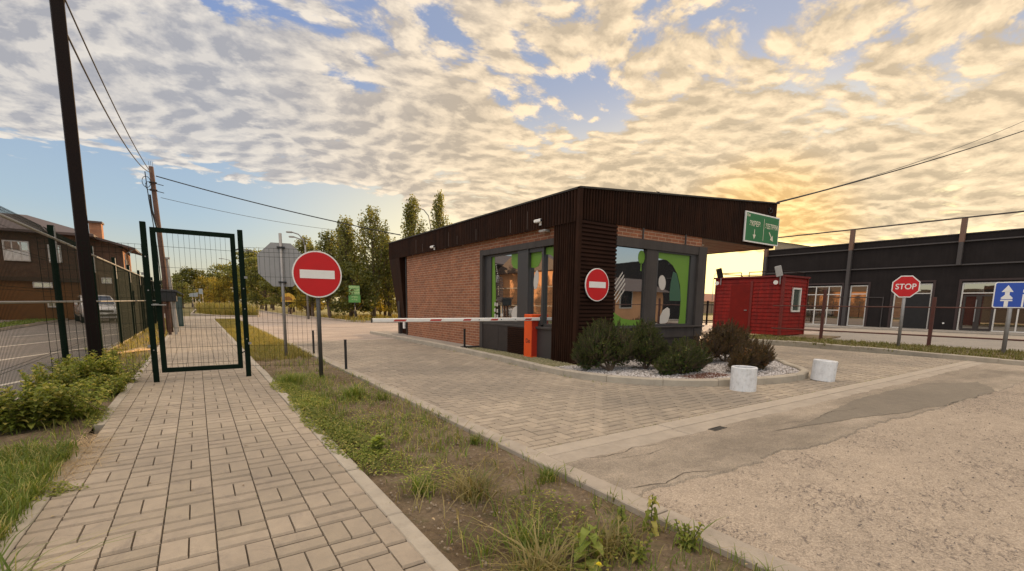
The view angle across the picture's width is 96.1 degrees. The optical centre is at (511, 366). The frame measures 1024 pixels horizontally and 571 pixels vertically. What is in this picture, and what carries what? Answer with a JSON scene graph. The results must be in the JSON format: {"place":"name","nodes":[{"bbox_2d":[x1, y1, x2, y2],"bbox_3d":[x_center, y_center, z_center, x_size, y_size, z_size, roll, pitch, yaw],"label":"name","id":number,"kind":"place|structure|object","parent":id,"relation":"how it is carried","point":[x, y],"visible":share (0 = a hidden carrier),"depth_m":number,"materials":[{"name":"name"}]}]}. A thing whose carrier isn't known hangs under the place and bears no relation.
{"place":"outdoors","nodes":[
{"label":"outdoors","id":0,"kind":"place"},
{"bbox_2d":[0,355,146,514],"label":"soil strip","id":1,"kind":"object","parent":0,"point":[23,434],"visible":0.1,"depth_m":4.96,"materials":[{"name":"brown soil"}]},
{"bbox_2d":[0,380,74,433],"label":"weed plant","id":2,"kind":"object","parent":1,"relation":"on","point":[28,416],"visible":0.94,"depth_m":4.94,"materials":[{"name":"green plant"}]},
{"bbox_2d":[0,434,81,552],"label":"grass","id":3,"kind":"structure","parent":1,"relation":"on","point":[23,469],"depth_m":3.55,"materials":[{"name":"green plant"}]},
{"bbox_2d":[17,364,79,391],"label":"weed plant","id":4,"kind":"object","parent":1,"relation":"on","point":[57,374],"visible":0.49,"depth_m":6.17,"materials":[{"name":"green plant"}]},
{"bbox_2d":[17,378,87,425],"bbox_3d":[-5.243,0.411,5.306,0.665,0.539,0.641,1,8,1],"label":"weed plant","id":5,"kind":"object","parent":1,"relation":"on","point":[62,416],"visible":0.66,"depth_m":5.29,"materials":[{"name":"green plant"}]},
{"bbox_2d":[49,0,102,372],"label":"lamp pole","id":6,"kind":"object","parent":1,"relation":"on","point":[67,100],"visible":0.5,"depth_m":8.03,"materials":[{"name":"brown metal"}]},
{"bbox_2d":[42,378,113,417],"bbox_3d":[-5.290,0.438,5.632,0.802,0.494,0.686,7,10,38],"label":"weed plant","id":7,"kind":"object","parent":1,"relation":"on","point":[85,406],"visible":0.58,"depth_m":5.62,"materials":[{"name":"green plant"}]},
{"bbox_2d":[51,350,115,385],"bbox_3d":[-6.844,0.060,7.468,0.675,0.624,0.700,0,8,-6],"label":"weed plant","id":8,"kind":"object","parent":1,"relation":"on","point":[82,366],"visible":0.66,"depth_m":7.37,"materials":[{"name":"green plant"}]},
{"bbox_2d":[60,372,123,400],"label":"weed plant","id":9,"kind":"object","parent":1,"relation":"on","point":[107,376],"visible":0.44,"depth_m":6.54,"materials":[{"name":"green plant"}]},
{"bbox_2d":[42,429,143,490],"bbox_3d":[-3.952,0.797,4.153,1.060,0.042,2.266,-3,9,-27],"label":"straw","id":10,"kind":"object","parent":1,"relation":"on","point":[75,462],"visible":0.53,"depth_m":4.02,"materials":[{"name":"plant"}]},
{"bbox_2d":[90,372,131,394],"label":"weed plant","id":11,"kind":"object","parent":1,"relation":"on","point":[121,384],"visible":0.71,"depth_m":6.97,"materials":[{"name":"green plant"}]},
{"bbox_2d":[87,355,150,382],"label":"weed plant","id":12,"kind":"object","parent":1,"relation":"on","point":[120,369],"visible":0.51,"depth_m":7.82,"materials":[{"name":"green plant"}]},
{"bbox_2d":[0,353,150,454],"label":"grass","id":13,"kind":"structure","parent":0,"point":[80,417],"depth_m":5.09,"materials":[{"name":"green plant"}]},
{"bbox_2d":[0,306,184,397],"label":"side road","id":14,"kind":"structure","parent":0,"point":[34,345],"depth_m":13.55,"materials":[{"name":"grey asphalt"}]},
{"bbox_2d":[80,318,173,362],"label":"verge","id":15,"kind":"structure","parent":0,"point":[140,337],"depth_m":14.54,"materials":[{"name":"plant"}]},
{"bbox_2d":[142,161,173,331],"bbox_3d":[-14.976,-4.992,19.514,0.714,7.052,0.297,-4,9,-34],"label":"utility pole","id":16,"kind":"object","parent":15,"relation":"on","point":[155,214],"visible":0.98,"depth_m":19.38,"materials":[{"name":"brown wood"}]},
{"bbox_2d":[0,319,432,570],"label":"footpath","id":17,"kind":"structure","parent":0,"point":[321,492],"depth_m":3.38,"materials":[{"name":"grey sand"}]},
{"bbox_2d":[0,516,148,570],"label":"grass tuft","id":18,"kind":"object","parent":17,"relation":"on","point":[4,562],"visible":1,"depth_m":2.26,"materials":[{"name":"green plant"}]},
{"bbox_2d":[139,221,251,381],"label":"path gate","id":19,"kind":"structure","parent":17,"relation":"on","point":[148,291],"depth_m":7.95,"materials":[{"name":"green metal"}]},
{"bbox_2d":[36,237,152,374],"bbox_3d":[-6.606,-0.917,7.371,1.265,2.140,0.042,-4,9,-32],"label":"side fence","id":20,"kind":"object","parent":19,"relation":"attached to","point":[142,273],"visible":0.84,"depth_m":7.35,"materials":[{"name":"green metal"}]},
{"bbox_2d":[243,247,317,366],"bbox_3d":[-4.302,-1.081,8.595,1.207,2.200,0.055,-1,8,-13],"label":"side fence","id":21,"kind":"object","parent":19,"relation":"attached to","point":[245,278],"visible":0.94,"depth_m":8.56,"materials":[{"name":"green metal"}]},
{"bbox_2d":[87,301,711,434],"bbox_3d":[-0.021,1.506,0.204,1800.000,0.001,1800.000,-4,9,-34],"label":"ground","id":22,"kind":"structure","parent":0,"point":[187,308],"depth_m":82.88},
{"bbox_2d":[0,206,160,400],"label":"fence","id":23,"kind":"object","parent":22,"relation":"on","point":[136,305],"visible":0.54,"depth_m":7.98,"materials":[{"name":"green metal"}]},
{"bbox_2d":[0,328,173,567],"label":"footpath kerb","id":24,"kind":"structure","parent":22,"relation":"on","point":[35,511],"depth_m":3.26,"materials":[{"name":"concrete"}]},
{"bbox_2d":[153,289,183,334],"bbox_3d":[-13.764,-2.149,18.581,0.950,1.900,0.600,-4,9,-34],"label":"meter cabinet","id":25,"kind":"object","parent":22,"relation":"on","point":[172,295],"visible":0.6,"depth_m":18.43,"materials":[{"name":"black metal"}]},
{"bbox_2d":[172,266,206,306],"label":"round tree","id":26,"kind":"object","parent":22,"relation":"on","point":[194,274],"visible":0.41,"depth_m":89.96,"materials":[{"name":"green plant"}]},
{"bbox_2d":[213,319,458,570],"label":"footpath kerb","id":27,"kind":"structure","parent":22,"relation":"on","point":[426,549],"depth_m":3.21,"materials":[{"name":"concrete"}]},
{"bbox_2d":[241,320,807,570],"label":"driveway kerb","id":28,"kind":"structure","parent":22,"relation":"on","point":[598,486],"depth_m":3.54,"materials":[{"name":"concrete"}]},
{"bbox_2d":[370,331,808,386],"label":"island kerb","id":29,"kind":"structure","parent":22,"relation":"on","point":[802,374],"depth_m":8.82,"materials":[{"name":"concrete"}]},
{"bbox_2d":[536,361,975,455],"bbox_3d":[6.796,0.411,8.805,15.768,0.207,0.215,-4,9,-34],"label":"threshold beam rough","id":30,"kind":"object","parent":22,"relation":"on","point":[587,443],"visible":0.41,"depth_m":5.91,"materials":[{"name":"concrete"}]},
{"bbox_2d":[549,362,985,462],"bbox_3d":[6.935,0.444,8.602,15.764,0.201,0.270,-4,9,-34],"label":"curb","id":31,"kind":"object","parent":22,"relation":"on","point":[604,449],"visible":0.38,"depth_m":5.58,"materials":[{"name":"concrete"}]},
{"bbox_2d":[745,339,1023,365],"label":"verge kerb","id":32,"kind":"structure","parent":22,"relation":"on","point":[901,352],"depth_m":14.84,"materials":[{"name":"concrete"}]},
{"bbox_2d":[762,210,1023,332],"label":"shop building","id":33,"kind":"structure","parent":22,"relation":"on","point":[963,268],"depth_m":31.66,"materials":[{"name":"black metal"}]},
{"bbox_2d":[805,283,844,325],"bbox_3d":[24.597,-4.963,36.535,0.200,3.260,2.850,-4,9,-34],"label":"window","id":34,"kind":"structure","parent":33,"relation":"in","point":[815,293],"depth_m":36.33,"materials":[{"name":"clear glass"}]},
{"bbox_2d":[845,282,870,326],"bbox_3d":[25.936,-4.680,34.582,0.200,3.260,1.440,-4,9,-34],"label":"window","id":35,"kind":"structure","parent":33,"relation":"in","point":[857,316],"depth_m":34.56,"materials":[{"name":"clear glass"}]},
{"bbox_2d":[887,280,936,328],"bbox_3d":[27.720,-4.313,31.981,0.200,3.280,2.370,-4,9,-34],"label":"window","id":36,"kind":"structure","parent":33,"relation":"in","point":[916,318],"depth_m":31.76,"materials":[{"name":"clear glass"}]},
{"bbox_2d":[952,278,1023,332],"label":"window","id":37,"kind":"structure","parent":33,"relation":"in","point":[976,294],"depth_m":29.11,"materials":[{"name":"clear glass"}]},
{"bbox_2d":[240,311,712,341],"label":"forecourt","id":38,"kind":"structure","parent":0,"point":[333,330],"depth_m":25.06,"materials":[{"name":"grey concrete"}]},
{"bbox_2d":[198,280,232,302],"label":"round tree","id":39,"kind":"object","parent":38,"relation":"on","point":[215,297],"visible":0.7,"depth_m":82.47,"materials":[{"name":"green plant"}]},
{"bbox_2d":[214,273,248,302],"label":"round tree","id":40,"kind":"object","parent":38,"relation":"on","point":[227,295],"visible":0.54,"depth_m":82.02,"materials":[{"name":"green plant"}]},
{"bbox_2d":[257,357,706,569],"bbox_3d":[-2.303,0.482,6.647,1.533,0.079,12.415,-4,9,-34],"label":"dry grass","id":41,"kind":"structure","parent":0,"point":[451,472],"depth_m":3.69,"materials":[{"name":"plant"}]},
{"bbox_2d":[252,306,712,320],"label":"tree verge","id":42,"kind":"structure","parent":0,"point":[278,309],"depth_m":60.98,"materials":[{"name":"green plant"}]},
{"bbox_2d":[245,264,276,310],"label":"round tree","id":43,"kind":"object","parent":42,"relation":"on","point":[253,288],"visible":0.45,"depth_m":62.02,"materials":[{"name":"green plant"}]},
{"bbox_2d":[259,278,298,312],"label":"round tree","id":44,"kind":"object","parent":42,"relation":"on","point":[269,300],"visible":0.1,"depth_m":53.72,"materials":[{"name":"green plant"}]},
{"bbox_2d":[308,229,341,317],"bbox_3d":[-15.224,-7.607,37.822,2.941,7.329,2.607,2,8,12],"label":"poplar tree","id":45,"kind":"object","parent":42,"relation":"on","point":[329,242],"visible":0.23,"depth_m":37.57,"materials":[{"name":"green plant"}]},
{"bbox_2d":[332,214,365,317],"bbox_3d":[-13.058,-7.997,37.201,2.370,8.328,2.674,-5,10,-37],"label":"poplar tree","id":46,"kind":"object","parent":42,"relation":"on","point":[345,251],"visible":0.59,"depth_m":36.51,"materials":[{"name":"green plant"}]},
{"bbox_2d":[329,260,382,316],"bbox_3d":[-12.140,-5.902,35.621,4.207,4.631,3.782,1,8,-1],"label":"round tree","id":47,"kind":"object","parent":42,"relation":"on","point":[368,300],"visible":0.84,"depth_m":35.06,"materials":[{"name":"green plant"}]},
{"bbox_2d":[321,313,397,322],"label":"golden grass","id":48,"kind":"structure","parent":42,"relation":"on","point":[366,317],"depth_m":36.60,"materials":[{"name":"yellow plant"}]},
{"bbox_2d":[352,205,389,317],"bbox_3d":[-11.145,-8.316,36.770,2.854,9.126,2.991,0,8,-8],"label":"poplar tree","id":49,"kind":"object","parent":42,"relation":"on","point":[373,218],"visible":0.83,"depth_m":36.33,"materials":[{"name":"green plant"}]},
{"bbox_2d":[370,240,395,317],"bbox_3d":[-10.139,-7.282,38.414,3.209,6.662,2.844,6,9,31],"label":"poplar tree","id":50,"kind":"object","parent":42,"relation":"on","point":[387,279],"visible":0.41,"depth_m":37.84,"materials":[{"name":"green plant"}]},
{"bbox_2d":[400,194,428,238],"bbox_3d":[-8.293,-9.160,38.666,2.714,10.378,2.397,6,10,36],"label":"poplar tree","id":51,"kind":"object","parent":42,"relation":"on","point":[411,217],"visible":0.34,"depth_m":37.88,"materials":[{"name":"green plant"}]},
{"bbox_2d":[429,189,452,229],"bbox_3d":[-6.160,-9.567,39.574,1.918,11.000,2.171,-2,8,-20],"label":"poplar tree","id":52,"kind":"object","parent":42,"relation":"on","point":[438,208],"visible":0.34,"depth_m":38.81,"materials":[{"name":"green plant"}]},
{"bbox_2d":[253,349,752,570],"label":"soil strip","id":53,"kind":"object","parent":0,"point":[430,531],"visible":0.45,"depth_m":3.37,"materials":[{"name":"brown soil"}]},
{"bbox_2d":[257,233,301,356],"bbox_3d":[-5.817,-1.707,11.724,1.081,3.280,0.109,-2,8,-22],"label":"octagonal sign","id":54,"kind":"object","parent":53,"relation":"on","point":[276,270],"visible":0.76,"depth_m":11.61,"materials":[{"name":"grey metal"}]},
{"bbox_2d":[292,251,341,376],"bbox_3d":[-3.624,-0.881,8.652,0.850,2.525,0.121,-3,9,-28],"label":"no entry sign","id":55,"kind":"object","parent":53,"relation":"on","point":[317,275],"visible":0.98,"depth_m":8.51,"materials":[{"name":"red metal"}]},
{"bbox_2d":[25,372,624,570],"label":"ground cover","id":56,"kind":"object","parent":53,"relation":"on","point":[324,419],"visible":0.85,"depth_m":4.50,"materials":[{"name":"green plant"}]},
{"bbox_2d":[325,381,376,400],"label":"grass tuft","id":57,"kind":"object","parent":53,"relation":"on","point":[356,390],"visible":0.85,"depth_m":6.84,"materials":[{"name":"green plant"}]},
{"bbox_2d":[389,466,458,497],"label":"grass tuft","id":58,"kind":"object","parent":53,"relation":"on","point":[416,482],"visible":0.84,"depth_m":3.49,"materials":[{"name":"green plant"}]},
{"bbox_2d":[408,456,541,517],"bbox_3d":[-0.315,0.875,3.384,0.977,0.230,1.135,-4,9,-34],"label":"grass tuft","id":59,"kind":"object","parent":53,"relation":"on","point":[473,491],"visible":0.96,"depth_m":3.40,"materials":[{"name":"green plant"}]},
{"bbox_2d":[270,370,721,570],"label":"soil pebbles","id":60,"kind":"object","parent":53,"relation":"on","point":[460,475],"visible":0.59,"depth_m":3.72,"materials":[{"name":"stone"}]},
{"bbox_2d":[440,506,611,570],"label":"grass tuft","id":61,"kind":"object","parent":53,"relation":"on","point":[547,565],"visible":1,"depth_m":2.43,"materials":[{"name":"green plant"}]},
{"bbox_2d":[486,499,577,559],"bbox_3d":[0.125,0.989,2.723,0.538,0.192,0.586,-2,8,-21],"label":"grass tuft","id":62,"kind":"object","parent":53,"relation":"on","point":[522,538],"visible":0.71,"depth_m":2.72,"materials":[{"name":"green plant"}]},
{"bbox_2d":[522,461,569,484],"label":"grass tuft","id":63,"kind":"object","parent":53,"relation":"on","point":[550,474],"visible":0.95,"depth_m":3.75,"materials":[{"name":"green plant"}]},
{"bbox_2d":[571,524,603,570],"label":"leafy plant","id":64,"kind":"object","parent":53,"relation":"on","point":[583,533],"visible":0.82,"depth_m":2.50,"materials":[{"name":"green plant"}]},
{"bbox_2d":[546,509,669,570],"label":"grass tuft","id":65,"kind":"object","parent":53,"relation":"on","point":[609,538],"visible":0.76,"depth_m":2.66,"materials":[{"name":"green plant"}]},
{"bbox_2d":[621,527,655,564],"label":"leafy plant","id":66,"kind":"object","parent":53,"relation":"on","point":[638,552],"visible":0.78,"depth_m":2.60,"materials":[{"name":"green plant"}]},
{"bbox_2d":[641,494,659,536],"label":"leafy plant","id":67,"kind":"object","parent":53,"relation":"on","point":[648,511],"visible":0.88,"depth_m":2.90,"materials":[{"name":"green plant"}]},
{"bbox_2d":[673,519,704,552],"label":"leafy plant","id":68,"kind":"object","parent":53,"relation":"on","point":[687,537],"visible":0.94,"depth_m":2.73,"materials":[{"name":"green plant"}]},
{"bbox_2d":[0,0,1023,303],"label":"sky","id":69,"kind":"structure","parent":0,"point":[326,109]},
{"bbox_2d":[263,350,788,570],"bbox_3d":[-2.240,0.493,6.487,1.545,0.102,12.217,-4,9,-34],"label":"grass","id":70,"kind":"structure","parent":0,"point":[404,426],"depth_m":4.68,"materials":[{"name":"green plant"}]},
{"bbox_2d":[318,395,745,570],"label":"dry grass","id":71,"kind":"structure","parent":0,"point":[431,445],"depth_m":3.33,"materials":[{"name":"plant"}]},
{"bbox_2d":[396,332,798,378],"bbox_3d":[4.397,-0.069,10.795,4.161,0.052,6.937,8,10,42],"label":"white gravel","id":72,"kind":"structure","parent":0,"point":[775,365],"depth_m":9.63,"materials":[{"name":"white gravel"}]},
{"bbox_2d":[467,347,575,366],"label":"brown gravel","id":73,"kind":"structure","parent":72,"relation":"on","point":[548,362],"depth_m":11.33,"materials":[{"name":"brown gravel"}]},
{"bbox_2d":[570,317,640,370],"bbox_3d":[1.962,-0.466,9.484,1.673,1.165,1.127,-4,9,-34],"label":"pine shrub","id":74,"kind":"object","parent":72,"relation":"on","point":[600,344],"visible":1,"depth_m":9.28,"materials":[{"name":"green plant"}]},
{"bbox_2d":[629,318,669,368],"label":"pine shrub","id":75,"kind":"object","parent":72,"relation":"on","point":[652,346],"visible":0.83,"depth_m":9.61,"materials":[{"name":"green plant"}]},
{"bbox_2d":[652,336,713,375],"bbox_3d":[3.410,-0.211,9.174,1.575,0.826,0.838,-4,9,-34],"label":"pine shrub","id":76,"kind":"object","parent":72,"relation":"on","point":[682,357],"visible":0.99,"depth_m":8.95,"materials":[{"name":"green plant"}]},
{"bbox_2d":[692,317,758,361],"bbox_3d":[5.185,-0.646,11.220,2.209,1.141,1.064,-4,9,-34],"label":"pine shrub","id":77,"kind":"object","parent":72,"relation":"on","point":[723,339],"visible":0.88,"depth_m":10.93,"materials":[{"name":"green plant"}]},
{"bbox_2d":[723,338,777,371],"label":"pine shrub","id":78,"kind":"object","parent":72,"relation":"on","point":[759,356],"visible":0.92,"depth_m":9.52,"materials":[{"name":"green plant"}]},
{"bbox_2d":[294,339,963,449],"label":"driveway paving","id":79,"kind":"structure","parent":0,"point":[541,409],"depth_m":7.74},
{"bbox_2d":[371,314,540,357],"bbox_3d":[-0.995,-0.634,10.694,4.665,1.160,0.500,-4,9,-34],"label":"barrier","id":80,"kind":"object","parent":79,"relation":"on","point":[532,322],"visible":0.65,"depth_m":11.32,"materials":[{"name":"metal"}]},
{"bbox_2d":[730,365,757,391],"bbox_3d":[3.961,0.199,7.876,0.410,0.400,0.412,-4,9,-34],"label":"concrete ring","id":81,"kind":"object","parent":79,"relation":"on","point":[743,378],"visible":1,"depth_m":7.71,"materials":[{"name":"concrete"}]},
{"bbox_2d":[810,359,837,381],"bbox_3d":[6.138,0.069,9.060,0.410,0.400,0.412,-1,10,-34],"label":"concrete ring","id":82,"kind":"object","parent":79,"relation":"on","point":[824,370],"visible":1,"depth_m":8.90,"materials":[{"name":"concrete"}]},
{"bbox_2d":[642,382,1023,570],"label":"road","id":83,"kind":"structure","parent":0,"point":[846,542],"depth_m":3.48,"materials":[{"name":"concrete"}]},
{"bbox_2d":[565,363,1023,496],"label":"asphalt patch","id":84,"kind":"object","parent":83,"relation":"on","point":[732,447],"visible":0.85,"depth_m":4.82,"materials":[{"name":"grey asphalt"}]},
{"bbox_2d":[775,382,993,430],"bbox_3d":[6.112,0.529,7.090,7.560,0.001,1.029,-4,9,-34],"label":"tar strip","id":85,"kind":"object","parent":84,"relation":"on","point":[912,398],"visible":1,"depth_m":7.14,"materials":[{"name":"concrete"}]},
{"bbox_2d":[665,393,1022,569],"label":"road chippings","id":86,"kind":"object","parent":83,"relation":"on","point":[904,478],"visible":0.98,"depth_m":3.65,"materials":[{"name":"stone"}]},
{"bbox_2d":[704,334,1023,360],"bbox_3d":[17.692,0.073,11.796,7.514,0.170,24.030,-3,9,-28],"label":"verge","id":87,"kind":"structure","parent":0,"point":[814,336],"depth_m":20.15,"materials":[{"name":"plant"}]},
{"bbox_2d":[712,270,810,335],"bbox_3d":[12.722,-3.275,23.765,2.600,3.060,3.600,-4,9,-34],"label":"red cabin","id":88,"kind":"object","parent":87,"relation":"on","point":[749,300],"visible":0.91,"depth_m":22.69,"materials":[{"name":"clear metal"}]},
{"bbox_2d":[729,284,750,329],"bbox_3d":[11.510,-2.979,23.355,0.100,2.350,0.980,-4,9,-34],"label":"door","id":89,"kind":"structure","parent":88,"relation":"in","point":[740,294],"depth_m":23.31,"materials":[{"name":"red metal"}]},
{"bbox_2d":[771,289,1023,346],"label":"post and rail fence","id":90,"kind":"object","parent":87,"relation":"on","point":[933,307],"visible":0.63,"depth_m":17.09,"materials":[{"name":"red metal"}]},
{"bbox_2d":[891,275,919,345],"bbox_3d":[13.875,-1.870,16.378,0.758,2.689,0.116,7,10,37],"label":"stop sign","id":91,"kind":"object","parent":87,"relation":"on","point":[903,287],"visible":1,"depth_m":16.27,"materials":[{"name":"red metal"}]},
{"bbox_2d":[992,282,1023,353],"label":"lane sign","id":92,"kind":"object","parent":87,"relation":"on","point":[1009,296],"visible":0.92,"depth_m":14.31,"materials":[{"name":"blue metal"}]},
{"bbox_2d":[804,328,1023,341],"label":"shop parking","id":93,"kind":"structure","parent":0,"point":[936,333],"depth_m":26.94,"materials":[{"name":"concrete"}]},
{"bbox_2d":[805,324,1023,335],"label":"shop pavement","id":94,"kind":"structure","parent":0,"point":[925,330],"depth_m":29.84,"materials":[{"name":"grey concrete"}]},
{"bbox_2d":[809,333,1023,350],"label":"access road","id":95,"kind":"structure","parent":0,"point":[974,343],"depth_m":20.97,"materials":[{"name":"grey asphalt"}]},
{"label":"planted island","id":96,"kind":"structure","parent":0,"visible":0},
{"bbox_2d":[195,302,261,314],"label":"golden grass","id":97,"kind":"structure","parent":96,"relation":"on","point":[218,309],"depth_m":42.67,"materials":[{"name":"yellow plant"}]},
{"label":"yard","id":98,"kind":"structure","parent":0,"visible":0},
{"bbox_2d":[0,213,141,319],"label":"brown house","id":99,"kind":"structure","parent":98,"relation":"on","point":[96,232],"depth_m":29.71,"materials":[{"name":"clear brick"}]},
{"bbox_2d":[2,240,30,260],"bbox_3d":[-30.974,-7.249,28.788,1.170,1.240,0.060,-4,9,-34],"label":"window","id":100,"kind":"structure","parent":99,"relation":"in","point":[25,257],"depth_m":28.78,"materials":[{"name":"white glass"}]},
{"label":"driveway bedding","id":101,"kind":"structure","parent":0,"visible":0},
{"bbox_2d":[388,186,779,364],"bbox_3d":[1.508,-3.221,17.172,8.280,4.657,12.050,-4,9,-34],"label":"gatehouse","id":102,"kind":"object","parent":101,"relation":"on","point":[646,252],"visible":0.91,"depth_m":11.96,"materials":[{"name":"orange brick"}]},
{"bbox_2d":[479,238,553,347],"bbox_3d":[0.078,-1.806,12.378,0.200,2.860,3.490,-4,9,-34],"label":"window","id":103,"kind":"structure","parent":102,"relation":"in","point":[516,281],"depth_m":12.23,"materials":[{"name":"clear glass"}]},
{"bbox_2d":[585,268,608,300],"bbox_3d":[1.898,-1.838,10.339,0.730,0.730,0.066,-4,9,-34],"label":"no entry sign","id":104,"kind":"object","parent":102,"relation":"attached to","point":[596,284],"visible":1,"depth_m":10.30,"materials":[{"name":"red metal"}]},
{"bbox_2d":[613,236,707,337],"bbox_3d":[3.786,-1.944,11.757,3.520,2.400,0.320,-4,9,-34],"label":"window","id":105,"kind":"structure","parent":102,"relation":"in","point":[664,282],"depth_m":11.71,"materials":[{"name":"clear glass"}]},
{"bbox_2d":[743,210,779,246],"bbox_3d":[7.505,-4.138,13.876,1.920,0.860,0.108,-4,9,-34],"label":"direction board","id":106,"kind":"object","parent":102,"relation":"attached to","point":[759,228],"visible":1,"depth_m":13.78,"materials":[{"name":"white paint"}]},
{"bbox_2d":[777,130,1023,202],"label":"overhead cable","id":107,"kind":"object","parent":102,"relation":"attached to","point":[895,170],"visible":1,"depth_m":16.43,"materials":[{"name":"black rubber"}]},
{"label":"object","id":108,"kind":"structure","parent":0,"visible":0},
{"bbox_2d":[215,318,313,360],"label":"golden grass","id":109,"kind":"structure","parent":108,"relation":"on","point":[256,336],"depth_m":14.48,"materials":[{"name":"yellow plant"}]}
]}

